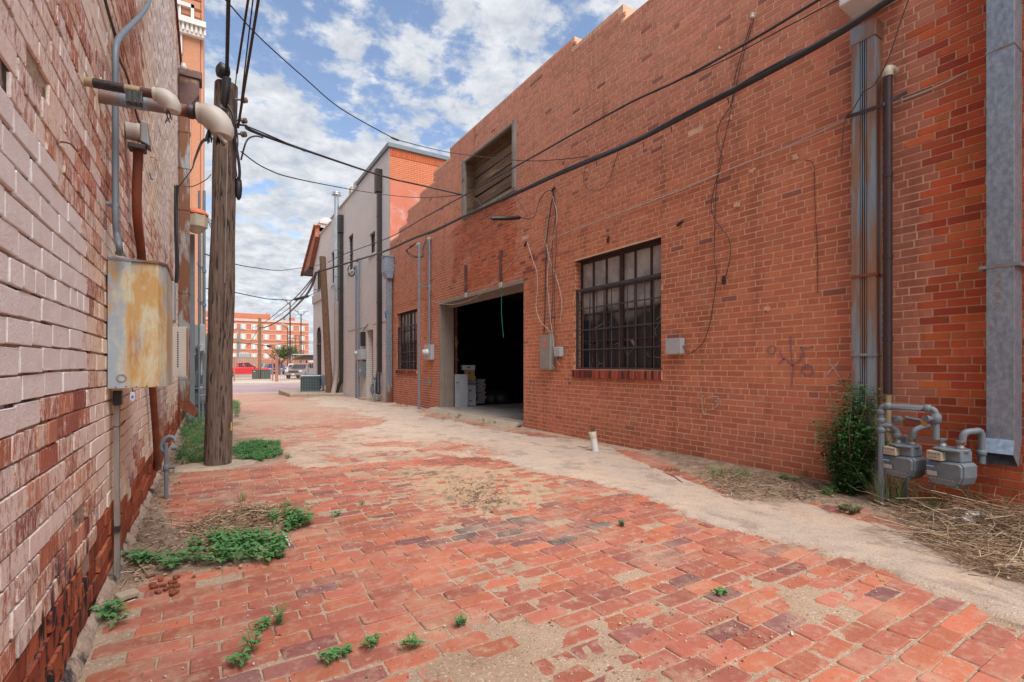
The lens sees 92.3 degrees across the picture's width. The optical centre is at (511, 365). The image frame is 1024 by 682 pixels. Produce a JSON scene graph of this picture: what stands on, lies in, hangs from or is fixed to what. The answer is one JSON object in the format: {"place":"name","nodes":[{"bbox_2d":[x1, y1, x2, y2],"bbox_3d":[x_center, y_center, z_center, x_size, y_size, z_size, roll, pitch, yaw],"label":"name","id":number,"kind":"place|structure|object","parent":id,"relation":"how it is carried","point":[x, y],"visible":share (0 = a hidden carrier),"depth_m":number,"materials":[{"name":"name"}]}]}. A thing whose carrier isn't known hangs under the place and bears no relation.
{"place":"outdoors","nodes":[
{"label":"outdoors","id":0,"kind":"place"},
{"bbox_2d":[177,0,205,353],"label":"brick tower","id":1,"kind":"structure","parent":0,"point":[192,22],"depth_m":53.82,"materials":[{"name":"orange brick"}]},
{"bbox_2d":[233,384,299,392],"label":"street","id":2,"kind":"structure","parent":0,"point":[257,388],"depth_m":34.21,"materials":[{"name":"asphalt"}]},
{"bbox_2d":[233,380,299,384],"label":"pavement","id":3,"kind":"structure","parent":0,"point":[260,382],"depth_m":41.24,"materials":[{"name":"concrete"}]},
{"bbox_2d":[235,372,299,380],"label":"parking lot","id":4,"kind":"structure","parent":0,"point":[248,377],"depth_m":55.53,"materials":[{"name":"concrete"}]},
{"bbox_2d":[235,362,271,373],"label":"pickup truck","id":5,"kind":"object","parent":4,"relation":"on","point":[244,368],"visible":0.3,"depth_m":61.72,"materials":[{"name":"red paint"}]},
{"bbox_2d":[258,318,260,369],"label":"wooden pole","id":6,"kind":"object","parent":4,"relation":"on","point":[259,338],"visible":0.81,"depth_m":54.48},
{"bbox_2d":[259,272,316,327],"bbox_3d":[-17.764,-3.904,37.553,0.716,0.686,39.346,0,0,-30],"label":"overhead cable","id":7,"kind":"object","parent":6,"relation":"attached to","point":[307,293],"visible":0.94,"depth_m":28.56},
{"bbox_2d":[315,0,894,272],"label":"cable bundle","id":8,"kind":"object","parent":7,"relation":"attached to","point":[780,64],"visible":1,"depth_m":5.36,"materials":[{"name":"rubber"}]},
{"bbox_2d":[265,343,304,374],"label":"tree","id":9,"kind":"object","parent":4,"relation":"on","point":[284,354],"visible":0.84,"depth_m":76.03,"materials":[{"name":"green plant"}]},
{"bbox_2d":[285,363,312,378],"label":"suv","id":10,"kind":"object","parent":4,"relation":"on","point":[296,369],"visible":0.63,"depth_m":55.11,"materials":[{"name":"grey paint"}]},
{"bbox_2d":[205,0,647,361],"label":"sky","id":11,"kind":"structure","parent":0,"point":[424,73],"materials":[{"name":"blue"}]},
{"bbox_2d":[454,374,467,406],"bbox_3d":[-1.401,0.665,13.307,0.340,0.860,0.606,0,0,-12],"label":"filing cabinet","id":12,"kind":"object","parent":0,"point":[460,390],"visible":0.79,"depth_m":13.02,"materials":[{"name":"grey"}]},
{"bbox_2d":[77,392,1023,681],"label":"alley ground","id":13,"kind":"structure","parent":0,"point":[791,522],"depth_m":3.55,"materials":[{"name":"brick"}]},
{"bbox_2d":[89,597,131,627],"bbox_3d":[-1.884,1.146,2.296,0.165,0.100,0.245,0,0,-41],"label":"leafy weed","id":14,"kind":"object","parent":13,"relation":"on","point":[109,609],"visible":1,"depth_m":2.31,"materials":[{"name":"green plant"}]},
{"bbox_2d":[114,588,138,600],"bbox_3d":[-1.982,1.180,2.530,0.070,0.030,0.090,0,0,35],"label":"concrete chunk","id":15,"kind":"object","parent":13,"relation":"on","point":[130,593],"visible":0.84,"depth_m":2.52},
{"bbox_2d":[121,547,167,563],"bbox_3d":[-2.263,1.157,2.977,0.298,0.078,0.188,0,0,27],"label":"leafy weed","id":16,"kind":"object","parent":13,"relation":"on","point":[145,555],"visible":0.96,"depth_m":2.96,"materials":[{"name":"green plant"}]},
{"bbox_2d":[159,435,177,498],"bbox_3d":[-3.107,0.912,4.447,0.141,0.568,0.079,0,0,-32],"label":"gas riser","id":17,"kind":"object","parent":13,"relation":"on","point":[163,446],"visible":1,"depth_m":4.42,"materials":[{"name":"grey paint"}]},
{"bbox_2d":[155,547,195,569],"bbox_3d":[-1.996,1.150,2.906,0.210,0.093,0.255,0,0,-32],"label":"leafy weed","id":18,"kind":"object","parent":13,"relation":"on","point":[169,560],"visible":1,"depth_m":2.92,"materials":[{"name":"green plant"}]},
{"bbox_2d":[172,412,204,462],"bbox_3d":[-6.182,1.146,9.607,0.535,0.170,8.696,0,0,-32],"label":"ground cover","id":19,"kind":"object","parent":13,"relation":"on","point":[193,425],"visible":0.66,"depth_m":7.57,"materials":[{"name":"green plant"}]},
{"bbox_2d":[188,234,194,421],"bbox_3d":[-6.727,-0.775,10.313,0.130,3.950,0.130,0,0,-32],"label":"metal post","id":20,"kind":"object","parent":13,"relation":"on","point":[192,318],"visible":0.52,"depth_m":10.27,"materials":[{"name":"metal"}]},
{"bbox_2d":[190,208,210,233],"bbox_3d":[-6.394,-2.877,10.169,0.434,0.625,0.783,0,0,10],"label":"yard light","id":21,"kind":"object","parent":20,"relation":"attached to","point":[199,220],"visible":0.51,"depth_m":9.89,"materials":[{"name":"beige plastic"}]},
{"bbox_2d":[180,427,203,463],"bbox_3d":[-4.808,1.129,7.465,0.458,0.133,3.790,0,0,-32],"label":"grass patch","id":22,"kind":"object","parent":13,"relation":"on","point":[201,458],"visible":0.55,"depth_m":6.81,"materials":[{"name":"plant"}]},
{"bbox_2d":[197,190,200,418],"bbox_3d":[-6.878,-1.320,10.800,0.059,5.040,0.059,0,0,-32],"label":"conduit riser","id":23,"kind":"object","parent":13,"relation":"on","point":[199,300],"visible":0.92,"depth_m":10.78,"materials":[{"name":"grey paint"}]},
{"bbox_2d":[195,370,204,417],"bbox_3d":[-7.099,0.646,11.150,0.221,1.108,0.155,0,0,-32],"label":"gas riser","id":24,"kind":"object","parent":13,"relation":"on","point":[202,404],"visible":0.74,"depth_m":11.14,"materials":[{"name":"grey paint"}]},
{"bbox_2d":[195,384,205,404],"bbox_3d":[-7.151,0.661,11.167,0.345,0.477,0.324,0,0,-2],"label":"gas meter","id":25,"kind":"object","parent":24,"relation":"attached to","point":[202,395],"visible":0.31,"depth_m":11.09,"materials":[{"name":"grey paint"}]},
{"bbox_2d":[200,235,202,374],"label":"conduit riser","id":26,"kind":"object","parent":24,"relation":"attached to","point":[201,268],"visible":0.73,"depth_m":11.19,"materials":[{"name":"beige metal"}]},
{"bbox_2d":[195,324,204,353],"bbox_3d":[-7.028,-0.599,11.037,0.240,0.650,0.312,0,0,-32],"label":"meter socket","id":27,"kind":"object","parent":26,"relation":"attached to","point":[202,338],"visible":0.59,"depth_m":11.02,"materials":[{"name":"grey paint"}]},
{"bbox_2d":[195,333,207,393],"bbox_3d":[-7.270,-0.003,11.497,0.438,1.650,0.300,0,0,-32],"label":"service cabinet","id":28,"kind":"object","parent":13,"relation":"on","point":[204,360],"visible":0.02,"depth_m":11.39,"materials":[{"name":"metal"}]},
{"bbox_2d":[202,190,205,415],"bbox_3d":[-7.266,-1.462,11.600,0.092,5.324,0.092,0,0,-32],"label":"conduit riser","id":29,"kind":"object","parent":13,"relation":"on","point":[204,265],"visible":0.59,"depth_m":11.58,"materials":[{"name":"grey paint"}]},
{"bbox_2d":[111,457,298,600],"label":"dry litter","id":30,"kind":"object","parent":13,"relation":"on","point":[163,540],"visible":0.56,"depth_m":3.29,"materials":[{"name":"plant"}]},
{"bbox_2d":[158,495,290,540],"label":"dry litter","id":31,"kind":"object","parent":13,"relation":"on","point":[253,512],"visible":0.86,"depth_m":3.71,"materials":[{"name":"plant"}]},
{"bbox_2d":[184,526,288,565],"bbox_3d":[-1.751,1.123,3.147,0.658,0.147,0.578,0,0,-16],"label":"leafy weed","id":32,"kind":"object","parent":13,"relation":"on","point":[245,539],"visible":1,"depth_m":3.10,"materials":[{"name":"green plant"}]},
{"bbox_2d":[232,437,283,460],"bbox_3d":[-3.523,1.145,6.822,0.702,0.104,1.796,0,0,-32],"label":"ground cover","id":33,"kind":"object","parent":13,"relation":"on","point":[257,444],"visible":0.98,"depth_m":6.67,"materials":[{"name":"green plant"}]},
{"bbox_2d":[279,389,344,396],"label":"concrete slab","id":34,"kind":"structure","parent":13,"relation":"on","point":[292,393],"depth_m":21.91,"materials":[{"name":"concrete"}]},
{"bbox_2d":[300,374,320,391],"bbox_3d":[-9.614,0.815,23.448,0.900,0.830,0.900,0,0,-24],"label":"air conditioner","id":35,"kind":"object","parent":34,"relation":"on","point":[310,383],"visible":0.99,"depth_m":23.06,"materials":[{"name":"grey metal"}]},
{"bbox_2d":[331,191,340,392],"bbox_3d":[-7.954,-3.223,22.214,0.399,9.282,0.535,0,0,0],"label":"flue pipe","id":36,"kind":"object","parent":34,"relation":"on","point":[336,194],"visible":0.96,"depth_m":22.20,"materials":[{"name":"metal"}]},
{"bbox_2d":[314,256,332,392],"bbox_3d":[-8.200,-1.587,21.471,0.460,5.954,2.374,0,0,-12],"label":"wooden pole","id":37,"kind":"object","parent":13,"relation":"on","point":[326,333],"visible":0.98,"depth_m":21.39,"materials":[{"name":"wood"}]},
{"bbox_2d":[436,477,519,512],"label":"dry litter","id":38,"kind":"object","parent":13,"relation":"on","point":[477,494],"visible":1,"depth_m":4.60,"materials":[{"name":"plant"}]},
{"bbox_2d":[588,431,598,451],"bbox_3d":[1.134,1.073,6.809,0.151,0.329,0.108,0,0,25],"label":"pvc stub","id":39,"kind":"object","parent":13,"relation":"on","point":[593,440],"visible":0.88,"depth_m":6.77,"materials":[{"name":"white plastic"}]},
{"bbox_2d":[691,466,851,505],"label":"dry litter","id":40,"kind":"object","parent":13,"relation":"on","point":[731,476],"visible":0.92,"depth_m":4.75,"materials":[{"name":"plant"}]},
{"bbox_2d":[808,377,891,495],"bbox_3d":[3.019,0.658,4.430,0.404,1.114,0.709,0,0,-32],"label":"bush","id":41,"kind":"object","parent":13,"relation":"on","point":[842,471],"visible":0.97,"depth_m":4.42,"materials":[{"name":"green plant"}]},
{"bbox_2d":[831,452,1014,517],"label":"tall grass","id":42,"kind":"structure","parent":13,"relation":"on","point":[899,493],"depth_m":4.05,"materials":[{"name":"plant"}]},
{"bbox_2d":[877,402,987,505],"bbox_3d":[3.311,0.753,3.905,0.395,0.894,0.573,0,0,-12],"label":"gas manifold","id":43,"kind":"object","parent":13,"relation":"on","point":[934,418],"visible":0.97,"depth_m":4.02,"materials":[{"name":"grey paint"}]},
{"bbox_2d":[883,437,925,478],"bbox_3d":[3.218,0.750,4.029,0.225,0.332,0.240,0,0,-18],"label":"gas meter","id":44,"kind":"object","parent":43,"relation":"attached to","point":[899,457],"visible":0.97,"depth_m":3.96,"materials":[{"name":"grey paint"}]},
{"bbox_2d":[925,438,976,487],"bbox_3d":[3.346,0.739,3.745,0.236,0.349,0.252,0,0,-18],"label":"gas meter","id":45,"kind":"object","parent":43,"relation":"attached to","point":[956,466],"visible":0.99,"depth_m":3.68,"materials":[{"name":"grey paint"}]},
{"bbox_2d":[845,480,1023,583],"bbox_3d":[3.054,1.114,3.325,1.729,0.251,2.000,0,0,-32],"label":"dry litter","id":46,"kind":"object","parent":13,"relation":"on","point":[1002,545],"visible":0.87,"depth_m":3.25,"materials":[{"name":"plant"}]},
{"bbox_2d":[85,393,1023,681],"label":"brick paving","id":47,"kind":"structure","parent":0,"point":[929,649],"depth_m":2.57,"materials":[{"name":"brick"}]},
{"bbox_2d":[146,573,180,594],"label":"brick crumbs","id":48,"kind":"object","parent":47,"relation":"on","point":[152,585],"visible":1,"depth_m":2.65,"materials":[{"name":"brick"}]},
{"bbox_2d":[169,62,260,471],"bbox_3d":[-3.517,-1.130,5.875,1.116,4.759,0.619,0,0,-32],"label":"wooden pole","id":49,"kind":"object","parent":47,"relation":"on","point":[226,193],"visible":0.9,"depth_m":5.76,"materials":[{"name":"brown wood"}]},
{"bbox_2d":[225,0,230,72],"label":"overhead cable","id":50,"kind":"object","parent":49,"relation":"attached to","point":[228,7],"visible":0.81,"depth_m":5.19,"materials":[{"name":"rubber"}]},
{"bbox_2d":[236,0,248,73],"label":"overhead cable","id":51,"kind":"object","parent":49,"relation":"attached to","point":[243,31],"visible":1,"depth_m":5.23,"materials":[{"name":"rubber"}]},
{"bbox_2d":[237,0,259,127],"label":"overhead cable","id":52,"kind":"object","parent":49,"relation":"attached to","point":[249,57],"visible":1,"depth_m":5.22,"materials":[{"name":"rubber"}]},
{"bbox_2d":[225,0,392,137],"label":"overhead cable","id":53,"kind":"object","parent":49,"relation":"attached to","point":[303,76],"visible":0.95,"depth_m":6.55,"materials":[{"name":"rubber"}]},
{"bbox_2d":[240,151,458,197],"bbox_3d":[-2.259,-3.486,9.322,2.329,1.937,6.962,0,0,-2],"label":"overhead cable","id":54,"kind":"object","parent":49,"relation":"attached to","point":[335,186],"visible":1,"depth_m":8.37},
{"bbox_2d":[244,124,460,194],"bbox_3d":[-2.912,-3.617,8.918,1.607,1.614,6.074,0,0,19],"label":"overhead cable","id":55,"kind":"object","parent":49,"relation":"attached to","point":[274,139],"visible":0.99,"depth_m":8.68,"materials":[{"name":"rubber"}]},
{"bbox_2d":[223,648,251,667],"bbox_3d":[-1.089,1.167,1.953,0.106,0.060,0.091,0,0,-11],"label":"sprout","id":56,"kind":"object","parent":47,"relation":"on","point":[241,660],"visible":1,"depth_m":1.96,"materials":[{"name":"green plant"}]},
{"bbox_2d":[235,628,265,653],"bbox_3d":[-1.091,1.143,2.042,0.101,0.107,0.111,0,0,38],"label":"sprout","id":57,"kind":"object","parent":47,"relation":"on","point":[258,633],"visible":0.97,"depth_m":2.04,"materials":[{"name":"green plant"}]},
{"bbox_2d":[265,503,314,530],"bbox_3d":[-1.667,1.121,3.727,0.435,0.150,0.335,0,0,34],"label":"leafy weed","id":58,"kind":"object","parent":47,"relation":"on","point":[295,518],"visible":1,"depth_m":3.68,"materials":[{"name":"green plant"}]},
{"bbox_2d":[316,646,338,664],"bbox_3d":[-0.747,1.172,1.986,0.095,0.051,0.097,0,0,2],"label":"sprout","id":59,"kind":"object","parent":47,"relation":"on","point":[330,654],"visible":0.98,"depth_m":1.98,"materials":[{"name":"green plant"}]},
{"bbox_2d":[360,633,382,648],"bbox_3d":[-0.595,1.171,2.083,0.099,0.054,0.085,0,0,-32],"label":"sprout","id":60,"kind":"object","parent":47,"relation":"on","point":[373,641],"visible":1,"depth_m":2.09,"materials":[{"name":"green plant"}]},
{"bbox_2d":[400,633,425,648],"bbox_3d":[-0.421,1.169,2.079,0.112,0.056,0.088,0,0,-32],"label":"sprout","id":61,"kind":"object","parent":47,"relation":"on","point":[415,641],"visible":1,"depth_m":2.08,"materials":[{"name":"green plant"}]},
{"bbox_2d":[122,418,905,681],"bbox_3d":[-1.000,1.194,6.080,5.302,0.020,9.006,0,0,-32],"label":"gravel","id":62,"kind":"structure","parent":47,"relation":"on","point":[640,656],"depth_m":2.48,"materials":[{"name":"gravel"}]},
{"bbox_2d":[837,502,863,513],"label":"grass tuft","id":63,"kind":"object","parent":47,"relation":"on","point":[843,506],"visible":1,"depth_m":3.99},
{"bbox_3d":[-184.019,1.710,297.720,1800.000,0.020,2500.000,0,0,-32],"label":"land","id":64,"kind":"structure","parent":0,"visible":0},
{"bbox_2d":[0,0,183,681],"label":"brick building","id":65,"kind":"structure","parent":64,"relation":"on","point":[58,578],"depth_m":1.90,"materials":[{"name":"brick"}]},
{"bbox_2d":[112,390,122,580],"bbox_3d":[-2.207,0.670,2.751,0.040,1.060,0.060,0,0,-32],"label":"metal conduit pipe","id":66,"kind":"object","parent":65,"relation":"attached to","point":[117,398],"visible":0.98,"depth_m":2.73,"materials":[{"name":"metal"}]},
{"bbox_2d":[103,0,139,122],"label":"cable","id":67,"kind":"object","parent":65,"relation":"attached to","point":[114,35],"depth_m":2.75,"materials":[{"name":"rubber"}]},
{"bbox_2d":[106,0,150,255],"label":"conduit","id":68,"kind":"object","parent":65,"relation":"attached to","point":[124,31],"visible":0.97,"depth_m":2.61,"materials":[{"name":"metal"}]},
{"bbox_2d":[83,76,181,122],"bbox_3d":[-1.723,-1.199,2.223,0.385,0.156,0.081,0,0,-22],"label":"weatherhead","id":69,"kind":"object","parent":65,"relation":"attached to","point":[168,101],"visible":0.99,"depth_m":2.22,"materials":[{"name":"brown paint"}]},
{"bbox_2d":[125,120,151,154],"bbox_3d":[-2.475,-1.519,3.260,0.129,0.192,0.119,0,0,-32],"label":"junction box","id":70,"kind":"object","parent":65,"relation":"attached to","point":[139,132],"visible":0.99,"depth_m":3.22,"materials":[{"name":"beige metal"}]},
{"bbox_2d":[108,256,173,400],"bbox_3d":[-2.218,-0.194,2.966,0.261,0.781,0.642,0,0,-32],"label":"meter cabinet","id":71,"kind":"object","parent":65,"relation":"attached to","point":[140,323],"visible":1,"depth_m":2.71,"materials":[{"name":"brown metal"}]},
{"bbox_2d":[132,150,161,470],"bbox_3d":[-2.958,-0.214,4.002,0.075,2.453,1.784,0,0,-32],"label":"rusted pipe","id":72,"kind":"object","parent":65,"relation":"attached to","point":[137,171],"visible":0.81,"depth_m":3.47,"materials":[{"name":"metal"}]},
{"bbox_2d":[98,90,233,148],"bbox_3d":[-1.798,-1.292,2.555,0.619,0.210,0.134,0,0,-23],"label":"weatherhead","id":73,"kind":"object","parent":65,"relation":"attached to","point":[215,121],"visible":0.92,"depth_m":2.58,"materials":[{"name":"metal"}]},
{"bbox_2d":[174,185,176,282],"bbox_3d":[-5.078,-1.980,7.422,0.046,1.470,0.072,0,0,-32],"label":"black cable","id":74,"kind":"object","parent":65,"relation":"attached to","point":[175,232],"visible":0.59,"depth_m":7.40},
{"bbox_2d":[175,185,178,282],"bbox_3d":[-4.828,-1.895,7.088,0.047,1.408,0.082,0,0,-32],"label":"black cable","id":75,"kind":"object","parent":65,"relation":"attached to","point":[176,230],"visible":1,"depth_m":7.08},
{"bbox_2d":[173,327,188,376],"bbox_3d":[-3.603,-0.142,5.223,0.274,0.525,0.324,0,0,-32],"label":"perforated box","id":76,"kind":"object","parent":65,"relation":"attached to","point":[180,351],"visible":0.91,"depth_m":5.13,"materials":[{"name":"beige metal"}]},
{"bbox_2d":[178,66,201,415],"bbox_3d":[-5.886,-2.205,9.000,0.358,6.270,0.360,0,0,-32],"label":"downspout","id":77,"kind":"object","parent":65,"relation":"attached to","point":[190,83],"visible":0.77,"depth_m":8.85,"materials":[{"name":"brown paint"}]},
{"bbox_2d":[206,311,308,367],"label":"brick block","id":78,"kind":"structure","parent":64,"relation":"on","point":[248,322],"depth_m":190.40,"materials":[{"name":"brick"}]},
{"bbox_2d":[300,142,449,401],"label":"gray building","id":79,"kind":"structure","parent":64,"relation":"on","point":[358,210],"depth_m":19.10,"materials":[{"name":"grey paint"}]},
{"bbox_2d":[336,214,343,392],"bbox_3d":[-7.843,-2.683,22.284,0.293,8.221,0.531,0,0,-55],"label":"downspout","id":80,"kind":"object","parent":79,"relation":"attached to","point":[340,224],"visible":0.95,"depth_m":22.16,"materials":[{"name":"grey metal"}]},
{"bbox_2d":[347,263,356,397],"bbox_3d":[-6.536,-1.474,20.166,0.214,5.599,0.893,0,0,-32],"label":"conduit riser","id":81,"kind":"object","parent":79,"relation":"attached to","point":[355,270],"visible":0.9,"depth_m":19.92,"materials":[{"name":"metal"}]},
{"bbox_2d":[356,258,359,396],"bbox_3d":[-6.151,-1.488,19.616,0.138,5.610,0.190,0,0,-32],"label":"conduit riser","id":82,"kind":"object","parent":79,"relation":"attached to","point":[358,319],"visible":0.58,"depth_m":19.57,"materials":[{"name":"metal"}]},
{"bbox_2d":[374,168,381,393],"bbox_3d":[-4.662,-2.948,17.168,0.272,7.884,0.490,0,0,-32],"label":"downspout","id":83,"kind":"object","parent":79,"relation":"attached to","point":[377,184],"visible":0.98,"depth_m":17.23,"materials":[{"name":"grey metal"}]},
{"bbox_2d":[390,0,1023,516],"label":"brick warehouse","id":84,"kind":"structure","parent":64,"relation":"on","point":[760,374],"depth_m":5.99,"materials":[{"name":"red brick"}]},
{"bbox_2d":[381,255,393,402],"bbox_3d":[-4.101,-1.182,16.192,0.330,4.825,0.400,0,0,-32],"label":"downspout","id":85,"kind":"object","parent":84,"relation":"attached to","point":[387,267],"visible":0.98,"depth_m":16.14,"materials":[{"name":"metal"}]},
{"bbox_2d":[395,310,416,373],"bbox_3d":[-3.189,-0.713,15.188,0.244,1.925,1.864,0,0,-32],"label":"window","id":86,"kind":"structure","parent":84,"relation":"in","point":[408,327],"depth_m":15.39,"materials":[{"name":"brown metal"}]},
{"bbox_2d":[406,237,430,344],"bbox_3d":[-2.648,-2.040,13.702,1.025,2.964,0.311,0,0,43],"label":"conduit riser","id":87,"kind":"object","parent":84,"relation":"attached to","point":[428,240],"visible":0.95,"depth_m":13.43,"materials":[{"name":"metal"}]},
{"bbox_2d":[416,243,430,409],"bbox_3d":[-2.416,-1.063,13.396,0.404,4.525,0.161,0,0,-32],"label":"conduit riser","id":88,"kind":"object","parent":84,"relation":"attached to","point":[419,285],"visible":0.98,"depth_m":13.26,"materials":[{"name":"metal"}]},
{"bbox_2d":[422,344,433,359],"bbox_3d":[-2.322,-0.364,13.389,0.248,0.407,0.491,0,0,-32],"label":"meter socket","id":89,"kind":"object","parent":84,"relation":"attached to","point":[428,352],"visible":1,"depth_m":13.28,"materials":[{"name":"grey paint"}]},
{"bbox_2d":[400,140,587,160],"bbox_3d":[-0.178,-4.058,9.440,3.197,1.418,2.739,0,0,8],"label":"overhead cable","id":90,"kind":"object","parent":84,"relation":"attached to","point":[496,158],"visible":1,"depth_m":9.19,"materials":[{"name":"rubber"}]},
{"bbox_2d":[496,389,512,403],"bbox_3d":[-0.300,0.895,14.400,0.676,0.400,0.676,0,0,-32],"label":"sack","id":91,"kind":"object","parent":84,"relation":"in","point":[504,396],"visible":0.85,"depth_m":14.15,"materials":[{"name":"black rubber"}]},
{"bbox_2d":[484,389,496,403],"bbox_3d":[-0.600,0.895,14.400,0.676,0.400,0.676,0,0,-32],"label":"sack","id":92,"kind":"object","parent":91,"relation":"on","point":[490,394],"visible":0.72,"depth_m":14.13,"materials":[{"name":"black rubber"}]},
{"bbox_2d":[527,191,561,372],"bbox_3d":[0.570,-1.466,8.861,0.030,3.200,1.066,0,0,-32],"label":"wire bundle","id":93,"kind":"object","parent":84,"relation":"hanging from","point":[555,222],"visible":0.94,"depth_m":8.65,"materials":[{"name":"rubber"}]},
{"bbox_2d":[540,335,554,369],"bbox_3d":[0.624,-0.235,8.751,0.112,0.617,0.312,0,0,-32],"label":"electric panel","id":94,"kind":"object","parent":84,"relation":"attached to","point":[547,360],"visible":0.98,"depth_m":8.65,"materials":[{"name":"grey metal"}]},
{"bbox_2d":[572,240,662,379],"bbox_3d":[1.590,-0.772,7.457,0.244,1.933,1.906,0,0,-32],"label":"window","id":95,"kind":"structure","parent":84,"relation":"in","point":[620,291],"depth_m":7.43,"materials":[{"name":"brown metal"}]},
{"bbox_2d":[461,0,820,197],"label":"overhead cable","id":96,"kind":"object","parent":84,"relation":"attached to","point":[731,51],"visible":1,"depth_m":6.04,"materials":[{"name":"rubber"}]},
{"bbox_2d":[665,338,685,353],"bbox_3d":[2.118,-0.252,6.356,0.090,0.203,0.268,0,0,-32],"label":"junction box","id":97,"kind":"object","parent":84,"relation":"attached to","point":[675,345],"visible":1,"depth_m":6.31,"materials":[{"name":"grey paint"}]},
{"bbox_2d":[687,24,750,354],"bbox_3d":[2.449,-1.983,5.872,0.010,3.698,0.873,0,0,-32],"label":"wall wire","id":98,"kind":"object","parent":84,"relation":"attached to","point":[715,196],"depth_m":5.87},
{"bbox_2d":[749,12,754,20],"bbox_3d":[2.686,-3.887,5.480,0.089,0.060,0.058,0,0,-32],"label":"insulator","id":99,"kind":"object","parent":84,"relation":"attached to","point":[751,16],"visible":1,"depth_m":5.45,"materials":[{"name":"ceramic"}]},
{"bbox_2d":[711,20,753,277],"bbox_3d":[2.550,-2.431,5.707,0.010,2.840,0.551,0,0,-32],"label":"wall wire","id":100,"kind":"object","parent":99,"relation":"hanging from","point":[721,154],"depth_m":5.76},
{"bbox_2d":[553,70,968,237],"bbox_3d":[2.192,-2.303,6.288,0.013,0.121,5.550,0,0,-32],"label":"wall wire","id":101,"kind":"object","parent":84,"relation":"attached to","point":[775,151],"depth_m":5.27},
{"bbox_2d":[686,0,837,77],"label":"overhead cable","id":102,"kind":"object","parent":84,"relation":"attached to","point":[766,37],"visible":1,"depth_m":5.07,"materials":[{"name":"rubber"}]},
{"bbox_2d":[850,17,882,490],"bbox_3d":[3.237,-0.992,4.490,0.148,4.224,0.208,0,0,-32],"label":"downspout","id":103,"kind":"object","parent":84,"relation":"attached to","point":[866,276],"visible":0.91,"depth_m":4.44,"materials":[{"name":"metal"}]},
{"bbox_2d":[839,0,898,18],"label":"downspout collector box","id":104,"kind":"object","parent":84,"relation":"attached to","point":[852,8],"visible":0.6,"depth_m":4.42,"materials":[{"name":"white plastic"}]},
{"bbox_2d":[841,0,908,156],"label":"wall wire","id":105,"kind":"object","parent":84,"relation":"attached to","point":[876,80],"depth_m":4.31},
{"bbox_2d":[846,91,906,118],"bbox_3d":[3.236,-2.333,4.379,0.439,0.135,0.114,0,0,37],"label":"metal strap","id":106,"kind":"object","parent":84,"relation":"attached to","point":[878,106],"visible":1,"depth_m":4.36,"materials":[{"name":"metal"}]},
{"bbox_2d":[882,64,898,445],"bbox_3d":[3.336,-0.902,4.340,0.163,3.504,0.080,0,0,-32],"label":"drain pipe","id":107,"kind":"object","parent":84,"relation":"attached to","point":[890,72],"visible":0.91,"depth_m":4.30,"materials":[{"name":"brown metal"}]},
{"bbox_2d":[979,0,1023,466],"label":"steel duct","id":108,"kind":"object","parent":84,"relation":"attached to","point":[1003,267],"visible":1,"depth_m":3.64,"materials":[{"name":"metal"}]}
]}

